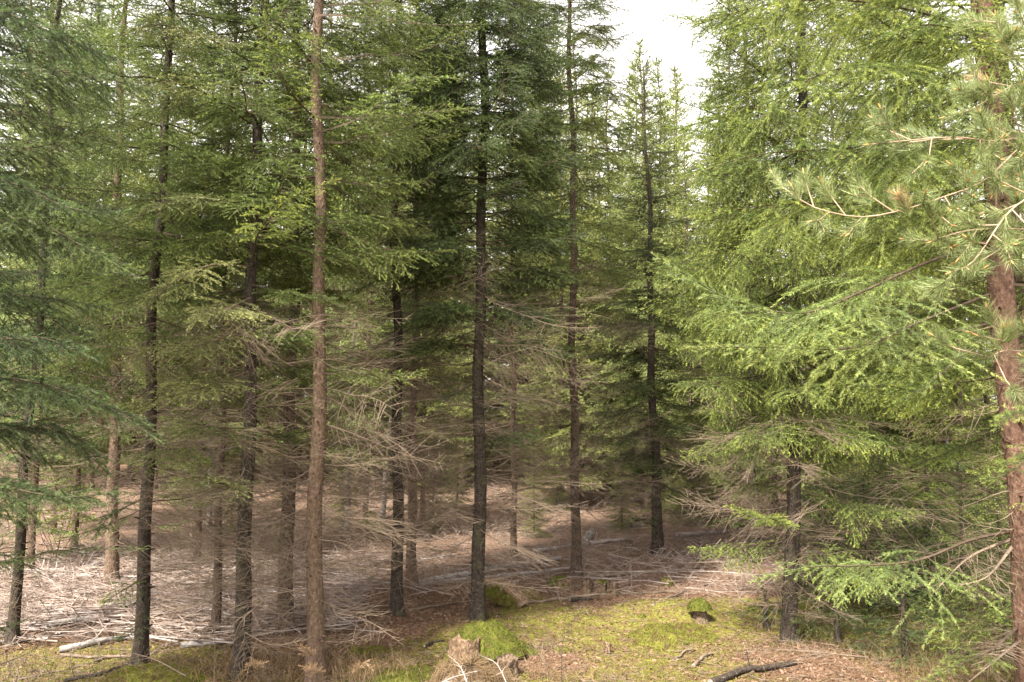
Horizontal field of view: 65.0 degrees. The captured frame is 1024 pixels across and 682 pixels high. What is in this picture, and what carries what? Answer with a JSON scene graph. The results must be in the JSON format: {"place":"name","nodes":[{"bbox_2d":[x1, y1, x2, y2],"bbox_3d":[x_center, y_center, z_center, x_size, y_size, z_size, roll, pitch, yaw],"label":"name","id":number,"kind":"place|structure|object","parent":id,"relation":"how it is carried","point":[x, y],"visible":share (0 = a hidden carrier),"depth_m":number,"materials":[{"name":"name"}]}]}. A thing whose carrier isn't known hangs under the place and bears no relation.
{"place":"outdoors","nodes":[
{"label":"outdoors","id":0,"kind":"place"},
{"bbox_2d":[0,420,1013,681],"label":"ground","id":1,"kind":"structure","parent":0,"point":[606,634],"depth_m":10.14,"materials":[{"name":"brown soil"}]},
{"bbox_2d":[0,0,77,490],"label":"spruce tree","id":2,"kind":"object","parent":1,"relation":"on","point":[4,474],"visible":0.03,"depth_m":23.37,"materials":[{"name":"green plant"}]},
{"bbox_2d":[0,0,96,480],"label":"spruce tree","id":3,"kind":"object","parent":1,"relation":"on","point":[19,101],"visible":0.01,"depth_m":26.10,"materials":[{"name":"green plant"}]},
{"bbox_2d":[3,470,120,557],"bbox_3d":[-7.931,2.997,14.095,1.399,1.726,1.901,-3,-6,32],"label":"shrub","id":4,"kind":"object","parent":1,"relation":"on","point":[60,509],"visible":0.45,"depth_m":14.17,"materials":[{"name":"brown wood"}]},
{"bbox_2d":[0,0,128,570],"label":"spruce tree","id":5,"kind":"object","parent":1,"relation":"on","point":[32,544],"visible":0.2,"depth_m":13.41,"materials":[{"name":"green plant"}]},
{"bbox_2d":[0,0,135,533],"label":"spruce tree","id":6,"kind":"object","parent":1,"relation":"on","point":[52,477],"visible":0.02,"depth_m":16.82,"materials":[{"name":"green plant"}]},
{"bbox_2d":[1,0,147,550],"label":"spruce tree","id":7,"kind":"object","parent":1,"relation":"on","point":[75,526],"visible":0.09,"depth_m":15.12,"materials":[{"name":"green plant"}]},
{"bbox_2d":[0,0,169,639],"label":"spruce tree","id":8,"kind":"object","parent":1,"relation":"on","point":[10,182],"visible":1,"depth_m":5.56,"materials":[{"name":"green plant"}]},
{"bbox_2d":[0,0,169,646],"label":"spruce tree","id":9,"kind":"object","parent":1,"relation":"on","point":[16,584],"visible":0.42,"depth_m":9.44,"materials":[{"name":"green plant"}]},
{"bbox_2d":[59,622,133,652],"bbox_3d":[-4.676,3.329,9.107,0.802,0.265,0.170,4,-6,-35],"label":"fallen log","id":10,"kind":"object","parent":1,"relation":"on","point":[84,644],"visible":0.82,"depth_m":8.99,"materials":[{"name":"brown wood"}]},
{"bbox_2d":[43,0,155,489],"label":"spruce tree","id":11,"kind":"object","parent":1,"relation":"on","point":[93,473],"visible":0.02,"depth_m":24.36,"materials":[{"name":"green plant"}]},
{"bbox_2d":[0,0,218,587],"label":"spruce tree","id":12,"kind":"object","parent":1,"relation":"on","point":[111,563],"visible":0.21,"depth_m":12.20,"materials":[{"name":"green plant"}]},
{"bbox_2d":[73,13,186,482],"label":"spruce tree","id":13,"kind":"object","parent":1,"relation":"on","point":[131,443],"visible":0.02,"depth_m":25.75,"materials":[{"name":"green plant"}]},
{"bbox_2d":[91,643,192,676],"bbox_3d":[-3.422,2.926,7.415,1.395,0.148,0.559,-1,-5,15],"label":"dead bough","id":14,"kind":"object","parent":1,"relation":"on","point":[174,669],"visible":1,"depth_m":7.33,"materials":[{"name":"brown wood"}]},
{"bbox_2d":[101,662,207,681],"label":"moss cushion","id":15,"kind":"object","parent":1,"relation":"on","point":[131,671],"visible":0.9,"depth_m":7.76,"materials":[{"name":"green plant"}]},
{"bbox_2d":[2,0,307,664],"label":"spruce tree","id":16,"kind":"object","parent":1,"relation":"on","point":[143,619],"visible":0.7,"depth_m":8.31,"materials":[{"name":"green plant"}]},
{"bbox_2d":[96,0,240,488],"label":"spruce tree","id":17,"kind":"object","parent":1,"relation":"on","point":[190,127],"visible":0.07,"depth_m":24.14,"materials":[{"name":"green plant"}]},
{"bbox_2d":[120,0,281,564],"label":"spruce tree","id":18,"kind":"object","parent":1,"relation":"on","point":[199,526],"visible":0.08,"depth_m":13.83,"materials":[{"name":"green plant"}]},
{"bbox_2d":[88,0,360,633],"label":"spruce tree","id":19,"kind":"object","parent":1,"relation":"on","point":[215,618],"visible":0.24,"depth_m":9.73,"materials":[{"name":"green plant"}]},
{"bbox_2d":[173,1,287,480],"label":"spruce tree","id":20,"kind":"object","parent":1,"relation":"on","point":[241,220],"visible":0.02,"depth_m":26.34,"materials":[{"name":"green plant"}]},
{"bbox_2d":[45,0,427,681],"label":"spruce tree","id":21,"kind":"object","parent":1,"relation":"on","point":[253,356],"visible":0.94,"depth_m":8.00,"materials":[{"name":"green plant"}]},
{"bbox_2d":[214,0,325,486],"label":"spruce tree","id":22,"kind":"object","parent":1,"relation":"on","point":[269,416],"visible":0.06,"depth_m":24.93,"materials":[{"name":"green plant"}]},
{"bbox_2d":[168,0,410,635],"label":"spruce tree","id":23,"kind":"object","parent":1,"relation":"on","point":[287,595],"visible":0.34,"depth_m":9.66,"materials":[{"name":"green plant"}]},
{"bbox_2d":[233,1,347,478],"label":"spruce tree","id":24,"kind":"object","parent":1,"relation":"on","point":[299,417],"visible":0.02,"depth_m":26.84,"materials":[{"name":"green plant"}]},
{"bbox_2d":[145,0,485,681],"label":"spruce tree","id":25,"kind":"object","parent":1,"relation":"on","point":[316,621],"visible":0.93,"depth_m":8.19,"materials":[{"name":"green plant"}]},
{"bbox_2d":[227,585,310,642],"bbox_3d":[-2.152,2.361,7.056,0.588,0.356,0.926,0,-5,0],"label":"dead bough","id":26,"kind":"object","parent":25,"relation":"attached to","point":[262,600],"visible":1,"depth_m":6.93,"materials":[{"name":"brown wood"}]},
{"bbox_2d":[271,10,393,485],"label":"spruce tree","id":27,"kind":"object","parent":1,"relation":"on","point":[340,337],"visible":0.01,"depth_m":25.04,"materials":[{"name":"green plant"}]},
{"bbox_2d":[327,401,362,530],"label":"spruce tree","id":28,"kind":"object","parent":1,"relation":"on","point":[344,492],"visible":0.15,"depth_m":17.71,"materials":[{"name":"green plant"}]},
{"bbox_2d":[301,58,411,497],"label":"spruce tree","id":29,"kind":"object","parent":1,"relation":"on","point":[326,332],"visible":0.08,"depth_m":22.38,"materials":[{"name":"green plant"}]},
{"bbox_2d":[307,90,407,537],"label":"spruce tree","id":30,"kind":"object","parent":1,"relation":"on","point":[349,503],"visible":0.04,"depth_m":16.90,"materials":[{"name":"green plant"}]},
{"bbox_2d":[296,61,437,546],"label":"spruce tree","id":31,"kind":"object","parent":1,"relation":"on","point":[366,400],"visible":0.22,"depth_m":15.82,"materials":[{"name":"green plant"}]},
{"bbox_2d":[346,644,387,657],"bbox_3d":[-1.591,3.431,8.830,0.624,0.159,0.468,0,-5,0],"label":"moss cushion","id":32,"kind":"object","parent":1,"relation":"on","point":[366,649],"visible":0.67,"depth_m":8.79,"materials":[{"name":"green plant"}]},
{"bbox_2d":[306,0,438,479],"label":"spruce tree","id":33,"kind":"object","parent":1,"relation":"on","point":[376,431],"visible":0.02,"depth_m":27.05,"materials":[{"name":"green plant"}]},
{"bbox_2d":[255,0,530,616],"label":"spruce tree","id":34,"kind":"object","parent":1,"relation":"on","point":[396,604],"visible":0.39,"depth_m":10.28,"materials":[{"name":"green plant"}]},
{"bbox_2d":[367,664,438,681],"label":"moss cushion","id":35,"kind":"object","parent":1,"relation":"on","point":[408,676],"visible":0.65,"depth_m":7.75,"materials":[{"name":"green plant"}]},
{"bbox_2d":[308,0,504,590],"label":"spruce tree","id":36,"kind":"object","parent":1,"relation":"on","point":[409,498],"visible":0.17,"depth_m":11.96,"materials":[{"name":"green plant"}]},
{"bbox_2d":[357,70,489,535],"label":"spruce tree","id":37,"kind":"object","parent":1,"relation":"on","point":[423,411],"visible":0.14,"depth_m":16.85,"materials":[{"name":"green plant"}]},
{"bbox_2d":[378,3,487,486],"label":"spruce tree","id":38,"kind":"object","parent":1,"relation":"on","point":[436,354],"depth_m":24.92,"materials":[{"name":"green plant"}]},
{"bbox_2d":[439,369,473,514],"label":"spruce tree","id":39,"kind":"object","parent":1,"relation":"on","point":[462,491],"visible":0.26,"depth_m":19.73,"materials":[{"name":"green plant"}]},
{"bbox_2d":[403,35,511,489],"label":"spruce tree","id":40,"kind":"object","parent":1,"relation":"on","point":[464,377],"visible":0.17,"depth_m":23.91,"materials":[{"name":"green plant"}]},
{"bbox_2d":[424,650,517,681],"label":"grass tussock","id":41,"kind":"object","parent":1,"relation":"on","point":[448,666],"depth_m":7.55,"materials":[{"name":"beige plant"}]},
{"bbox_2d":[445,619,526,664],"bbox_3d":[-0.287,3.273,8.758,0.916,0.442,0.772,0,-5,0],"label":"tree stump","id":42,"kind":"object","parent":1,"relation":"on","point":[492,636],"visible":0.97,"depth_m":8.60,"materials":[{"name":"green plant"}]},
{"bbox_2d":[348,0,624,620],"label":"spruce tree","id":43,"kind":"object","parent":1,"relation":"on","point":[511,82],"visible":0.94,"depth_m":10.07,"materials":[{"name":"green plant"}]},
{"bbox_2d":[418,556,560,585],"bbox_3d":[-0.246,3.683,13.130,0.215,0.269,3.147,-5,-7,44],"label":"fallen log","id":44,"kind":"object","parent":1,"relation":"on","point":[465,573],"visible":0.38,"depth_m":12.62,"materials":[{"name":"brown wood"}]},
{"bbox_2d":[446,50,551,481],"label":"spruce tree","id":45,"kind":"object","parent":1,"relation":"on","point":[491,412],"visible":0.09,"depth_m":25.66,"materials":[{"name":"green plant"}]},
{"bbox_2d":[432,567,569,583],"bbox_3d":[-0.126,3.634,12.651,2.676,0.198,0.250,3,-6,-27],"label":"fallen log","id":46,"kind":"object","parent":1,"relation":"on","point":[518,573],"visible":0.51,"depth_m":12.61,"materials":[{"name":"brown wood"}]},
{"bbox_2d":[0,479,1008,654],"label":"brushwood","id":47,"kind":"object","parent":1,"relation":"on","point":[35,613],"visible":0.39,"depth_m":11.46,"materials":[{"name":"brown wood"}]},
{"bbox_2d":[0,466,1009,575],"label":"dead undergrowth","id":48,"kind":"object","parent":1,"relation":"on","point":[659,551],"visible":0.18,"depth_m":15.55,"materials":[{"name":"brown plant"}]},
{"bbox_2d":[485,577,527,608],"bbox_3d":[-0.117,3.417,10.769,0.678,0.463,0.408,0,-5,0],"label":"root plate","id":49,"kind":"object","parent":1,"relation":"on","point":[499,596],"visible":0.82,"depth_m":10.68,"materials":[{"name":"green plant"}]},
{"bbox_2d":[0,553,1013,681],"bbox_3d":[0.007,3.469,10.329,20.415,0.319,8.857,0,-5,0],"label":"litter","id":50,"kind":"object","parent":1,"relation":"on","point":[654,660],"visible":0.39,"depth_m":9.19,"materials":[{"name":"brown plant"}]},
{"bbox_2d":[0,589,1013,681],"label":"moss","id":51,"kind":"object","parent":1,"relation":"on","point":[650,663],"visible":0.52,"depth_m":8.81,"materials":[{"name":"green plant"}]},
{"bbox_2d":[0,626,1013,681],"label":"dry grass","id":52,"kind":"structure","parent":1,"relation":"on","point":[290,670],"depth_m":8.01,"materials":[{"name":"brown plant"}]},
{"bbox_2d":[496,653,519,677],"bbox_3d":[-0.051,3.296,8.078,0.264,0.255,0.273,4,-6,-37],"label":"tree stump","id":53,"kind":"object","parent":1,"relation":"on","point":[510,660],"visible":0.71,"depth_m":8.02,"materials":[{"name":"brown wood"}]},
{"bbox_2d":[0,94,1023,462],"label":"distant wood","id":54,"kind":"object","parent":1,"relation":"on","point":[500,362],"visible":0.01,"depth_m":35.84,"materials":[{"name":"green plant"}]},
{"bbox_2d":[445,13,585,553],"bbox_3d":[-0.005,-1.268,15.233,2.619,10.646,2.739,-3,-6,31],"label":"spruce tree","id":55,"kind":"object","parent":1,"relation":"on","point":[513,531],"visible":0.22,"depth_m":14.99,"materials":[{"name":"green plant"}]},
{"bbox_2d":[468,18,570,479],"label":"spruce tree","id":56,"kind":"object","parent":1,"relation":"on","point":[492,304],"visible":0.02,"depth_m":26.35,"materials":[{"name":"green plant"}]},
{"bbox_2d":[517,404,554,538],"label":"spruce tree","id":57,"kind":"object","parent":1,"relation":"on","point":[536,518],"visible":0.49,"depth_m":16.74,"materials":[{"name":"green plant"}]},
{"bbox_2d":[486,3,600,485],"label":"spruce tree","id":58,"kind":"object","parent":1,"relation":"on","point":[538,197],"visible":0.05,"depth_m":24.97,"materials":[{"name":"green plant"}]},
{"bbox_2d":[539,372,570,509],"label":"spruce tree","id":59,"kind":"object","parent":1,"relation":"on","point":[559,449],"visible":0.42,"depth_m":20.26,"materials":[{"name":"green plant"}]},
{"bbox_2d":[500,55,616,505],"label":"spruce tree","id":60,"kind":"object","parent":1,"relation":"on","point":[554,378],"visible":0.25,"depth_m":20.70,"materials":[{"name":"green plant"}]},
{"bbox_2d":[547,575,572,590],"bbox_3d":[0.692,3.551,11.745,0.382,0.287,0.342,0,-5,0],"label":"tree stump","id":61,"kind":"object","parent":1,"relation":"on","point":[565,582],"visible":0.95,"depth_m":11.63,"materials":[{"name":"brown wood"}]},
{"bbox_2d":[509,38,638,507],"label":"spruce tree","id":62,"kind":"object","parent":1,"relation":"on","point":[576,340],"visible":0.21,"depth_m":20.76,"materials":[{"name":"green plant"}]},
{"bbox_2d":[532,85,632,494],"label":"spruce tree","id":63,"kind":"object","parent":1,"relation":"on","point":[587,197],"visible":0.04,"depth_m":23.17,"materials":[{"name":"green plant"}]},
{"bbox_2d":[486,0,681,576],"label":"spruce tree","id":64,"kind":"object","parent":1,"relation":"on","point":[575,468],"visible":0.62,"depth_m":13.11,"materials":[{"name":"green plant"}]},
{"bbox_2d":[559,51,632,474],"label":"spruce tree","id":65,"kind":"object","parent":1,"relation":"on","point":[603,203],"visible":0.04,"depth_m":26.53,"materials":[{"name":"green plant"}]},
{"bbox_2d":[527,583,679,603],"bbox_3d":[1.273,3.499,11.355,2.436,0.253,0.245,2,-6,-21],"label":"fallen log","id":66,"kind":"object","parent":1,"relation":"on","point":[568,597],"visible":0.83,"depth_m":11.28,"materials":[{"name":"brown wood"}]},
{"bbox_2d":[548,72,662,499],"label":"spruce tree","id":67,"kind":"object","parent":1,"relation":"on","point":[608,207],"visible":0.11,"depth_m":22.14,"materials":[{"name":"green plant"}]},
{"bbox_2d":[602,391,641,532],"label":"spruce tree","id":68,"kind":"object","parent":1,"relation":"on","point":[622,511],"visible":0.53,"depth_m":17.24,"materials":[{"name":"green plant"}]},
{"bbox_2d":[560,38,719,509],"bbox_3d":[3.393,-1.827,20.856,4.509,12.423,4.750,0,-5,0],"label":"spruce tree","id":69,"kind":"object","parent":1,"relation":"on","point":[641,369],"visible":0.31,"depth_m":20.39,"materials":[{"name":"green plant"}]},
{"bbox_2d":[564,58,742,554],"bbox_3d":[2.720,-0.722,15.365,3.089,9.632,3.255,3,-6,-29],"label":"spruce tree","id":70,"kind":"object","parent":1,"relation":"on","point":[656,465],"visible":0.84,"depth_m":15.09,"materials":[{"name":"green plant"}]},
{"bbox_2d":[610,55,720,503],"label":"spruce tree","id":71,"kind":"object","parent":1,"relation":"on","point":[669,157],"visible":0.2,"depth_m":21.09,"materials":[{"name":"green plant"}]},
{"bbox_2d":[621,622,718,650],"bbox_3d":[1.864,3.409,9.380,1.246,0.230,0.914,0,-5,0],"label":"moss cushion","id":72,"kind":"object","parent":1,"relation":"on","point":[658,636],"visible":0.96,"depth_m":9.22,"materials":[{"name":"plant"}]},
{"bbox_2d":[622,98,719,500],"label":"spruce tree","id":73,"kind":"object","parent":1,"relation":"on","point":[667,256],"visible":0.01,"depth_m":22.74,"materials":[{"name":"green plant"}]},
{"bbox_2d":[627,70,728,460],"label":"spruce tree","id":74,"kind":"object","parent":1,"relation":"on","point":[673,91],"visible":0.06,"depth_m":25.63,"materials":[{"name":"green plant"}]},
{"bbox_2d":[631,132,744,526],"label":"spruce tree","id":75,"kind":"object","parent":1,"relation":"on","point":[685,482],"visible":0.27,"depth_m":18.91,"materials":[{"name":"green plant"}]},
{"bbox_2d":[654,63,723,464],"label":"spruce tree","id":76,"kind":"object","parent":1,"relation":"on","point":[674,69],"visible":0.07,"depth_m":24.59,"materials":[{"name":"green plant"}]},
{"bbox_2d":[686,597,712,623],"bbox_3d":[2.285,3.293,9.772,0.332,0.362,0.313,0,-5,0],"label":"tree stump","id":77,"kind":"object","parent":1,"relation":"on","point":[700,607],"visible":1,"depth_m":9.70,"materials":[{"name":"green plant"}]},
{"bbox_2d":[657,52,785,552],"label":"spruce tree","id":78,"kind":"object","parent":1,"relation":"on","point":[703,234],"visible":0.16,"depth_m":15.40,"materials":[{"name":"green plant"}]},
{"bbox_2d":[685,0,782,484],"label":"spruce tree","id":79,"kind":"object","parent":1,"relation":"on","point":[722,142],"visible":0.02,"depth_m":25.75,"materials":[{"name":"green plant"}]},
{"bbox_2d":[656,0,827,562],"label":"spruce tree","id":80,"kind":"object","parent":1,"relation":"on","point":[750,538],"visible":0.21,"depth_m":14.49,"materials":[{"name":"green plant"}]},
{"bbox_2d":[707,648,797,681],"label":"fallen log","id":81,"kind":"object","parent":1,"relation":"on","point":[724,677],"visible":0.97,"depth_m":8.08,"materials":[{"name":"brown wood"}]},
{"bbox_2d":[729,584,781,628],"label":"young spruce","id":82,"kind":"object","parent":1,"relation":"on","point":[766,623],"visible":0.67,"depth_m":9.78,"materials":[{"name":"green plant"}]},
{"bbox_2d":[702,35,843,521],"bbox_3d":[6.059,-1.700,19.198,3.479,12.157,3.186,2,-6,-23],"label":"spruce tree","id":83,"kind":"object","parent":1,"relation":"on","point":[776,479],"visible":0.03,"depth_m":18.73,"materials":[{"name":"green plant"}]},
{"bbox_2d":[737,638,868,669],"bbox_3d":[2.659,2.951,7.535,1.062,0.313,0.749,0,-5,0],"label":"dead bough","id":84,"kind":"object","parent":1,"relation":"on","point":[809,651],"visible":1,"depth_m":7.51,"materials":[{"name":"brown wood"}]},
{"bbox_2d":[637,0,977,641],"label":"spruce tree","id":85,"kind":"object","parent":1,"relation":"on","point":[795,429],"visible":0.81,"depth_m":9.19,"materials":[{"name":"green plant"}]},
{"bbox_2d":[736,11,892,555],"bbox_3d":[5.543,-1.373,15.239,3.131,10.942,2.867,-5,-7,44],"label":"spruce tree","id":86,"kind":"object","parent":1,"relation":"on","point":[824,511],"visible":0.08,"depth_m":14.63,"materials":[{"name":"green plant"}]},
{"bbox_2d":[769,554,899,646],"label":"young spruce","id":87,"kind":"object","parent":1,"relation":"on","point":[837,629],"visible":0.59,"depth_m":9.17,"materials":[{"name":"green plant"}]},
{"bbox_2d":[650,0,1023,681],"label":"spruce tree","id":88,"kind":"object","parent":1,"relation":"on","point":[912,74],"visible":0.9,"depth_m":4.80,"materials":[{"name":"green plant"}]},
{"bbox_2d":[764,455,912,591],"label":"young spruce","id":89,"kind":"object","parent":1,"relation":"on","point":[845,483],"visible":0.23,"depth_m":12.47,"materials":[{"name":"green plant"}]},
{"bbox_2d":[799,469,958,630],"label":"young spruce","id":90,"kind":"object","parent":1,"relation":"on","point":[860,481],"visible":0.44,"depth_m":10.40,"materials":[{"name":"green plant"}]},
{"bbox_2d":[805,6,963,543],"bbox_3d":[7.344,-2.469,16.114,3.135,13.137,3.127,0,-5,0],"label":"spruce tree","id":91,"kind":"object","parent":1,"relation":"on","point":[840,496],"visible":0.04,"depth_m":15.57,"materials":[{"name":"green plant"}]},
{"bbox_2d":[760,0,1023,410],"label":"pine tree","id":92,"kind":"object","parent":1,"relation":"on","point":[1008,34],"visible":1,"depth_m":2.97,"materials":[{"name":"green plant"}]},
{"bbox_2d":[839,443,956,579],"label":"young spruce","id":93,"kind":"object","parent":1,"relation":"on","point":[889,478],"visible":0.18,"depth_m":12.75,"materials":[{"name":"green plant"}]},
{"bbox_2d":[828,540,980,672],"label":"young spruce","id":94,"kind":"object","parent":1,"relation":"on","point":[905,636],"visible":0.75,"depth_m":8.60,"materials":[{"name":"green plant"}]},
{"bbox_2d":[822,2,1001,549],"bbox_3d":[7.230,-2.529,14.997,3.149,13.140,3.328,0,-5,0],"label":"spruce tree","id":95,"kind":"object","parent":1,"relation":"on","point":[934,348],"visible":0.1,"depth_m":14.35,"materials":[{"name":"green plant"}]},
{"bbox_2d":[815,0,1023,681],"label":"spruce tree","id":96,"kind":"object","parent":1,"relation":"on","point":[980,438],"visible":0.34,"depth_m":6.08,"materials":[{"name":"green plant"}]},
{"bbox_2d":[847,432,1009,606],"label":"young spruce","id":97,"kind":"object","parent":1,"relation":"on","point":[928,561],"visible":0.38,"depth_m":11.62,"materials":[{"name":"green plant"}]},
{"bbox_2d":[855,1,1004,545],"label":"spruce tree","id":98,"kind":"object","parent":1,"relation":"on","point":[928,296],"visible":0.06,"depth_m":15.57,"materials":[{"name":"green plant"}]},
{"bbox_2d":[867,456,1010,630],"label":"young spruce","id":99,"kind":"object","parent":1,"relation":"on","point":[977,512],"visible":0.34,"depth_m":10.22,"materials":[{"name":"green plant"}]},
{"bbox_2d":[875,15,1009,572],"bbox_3d":[7.428,-0.903,13.683,2.784,9.726,2.549,-5,-7,43],"label":"spruce tree","id":100,"kind":"object","parent":1,"relation":"on","point":[955,411],"visible":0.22,"depth_m":13.35,"materials":[{"name":"green plant"}]},
{"bbox_2d":[905,395,1009,547],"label":"young spruce","id":101,"kind":"object","parent":1,"relation":"on","point":[976,483],"visible":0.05,"depth_m":15.29,"materials":[{"name":"green plant"}]},
{"bbox_2d":[908,510,1012,674],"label":"young spruce","id":102,"kind":"object","parent":1,"relation":"on","point":[962,600],"visible":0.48,"depth_m":8.72,"materials":[{"name":"green plant"}]},
{"bbox_2d":[938,58,1023,544],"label":"spruce tree","id":103,"kind":"object","parent":1,"relation":"on","point":[986,400],"depth_m":15.93,"materials":[{"name":"green plant"}]},
{"bbox_2d":[0,0,1023,413],"label":"sky","id":104,"kind":"structure","parent":0,"point":[644,18],"materials":[{"name":"white"}]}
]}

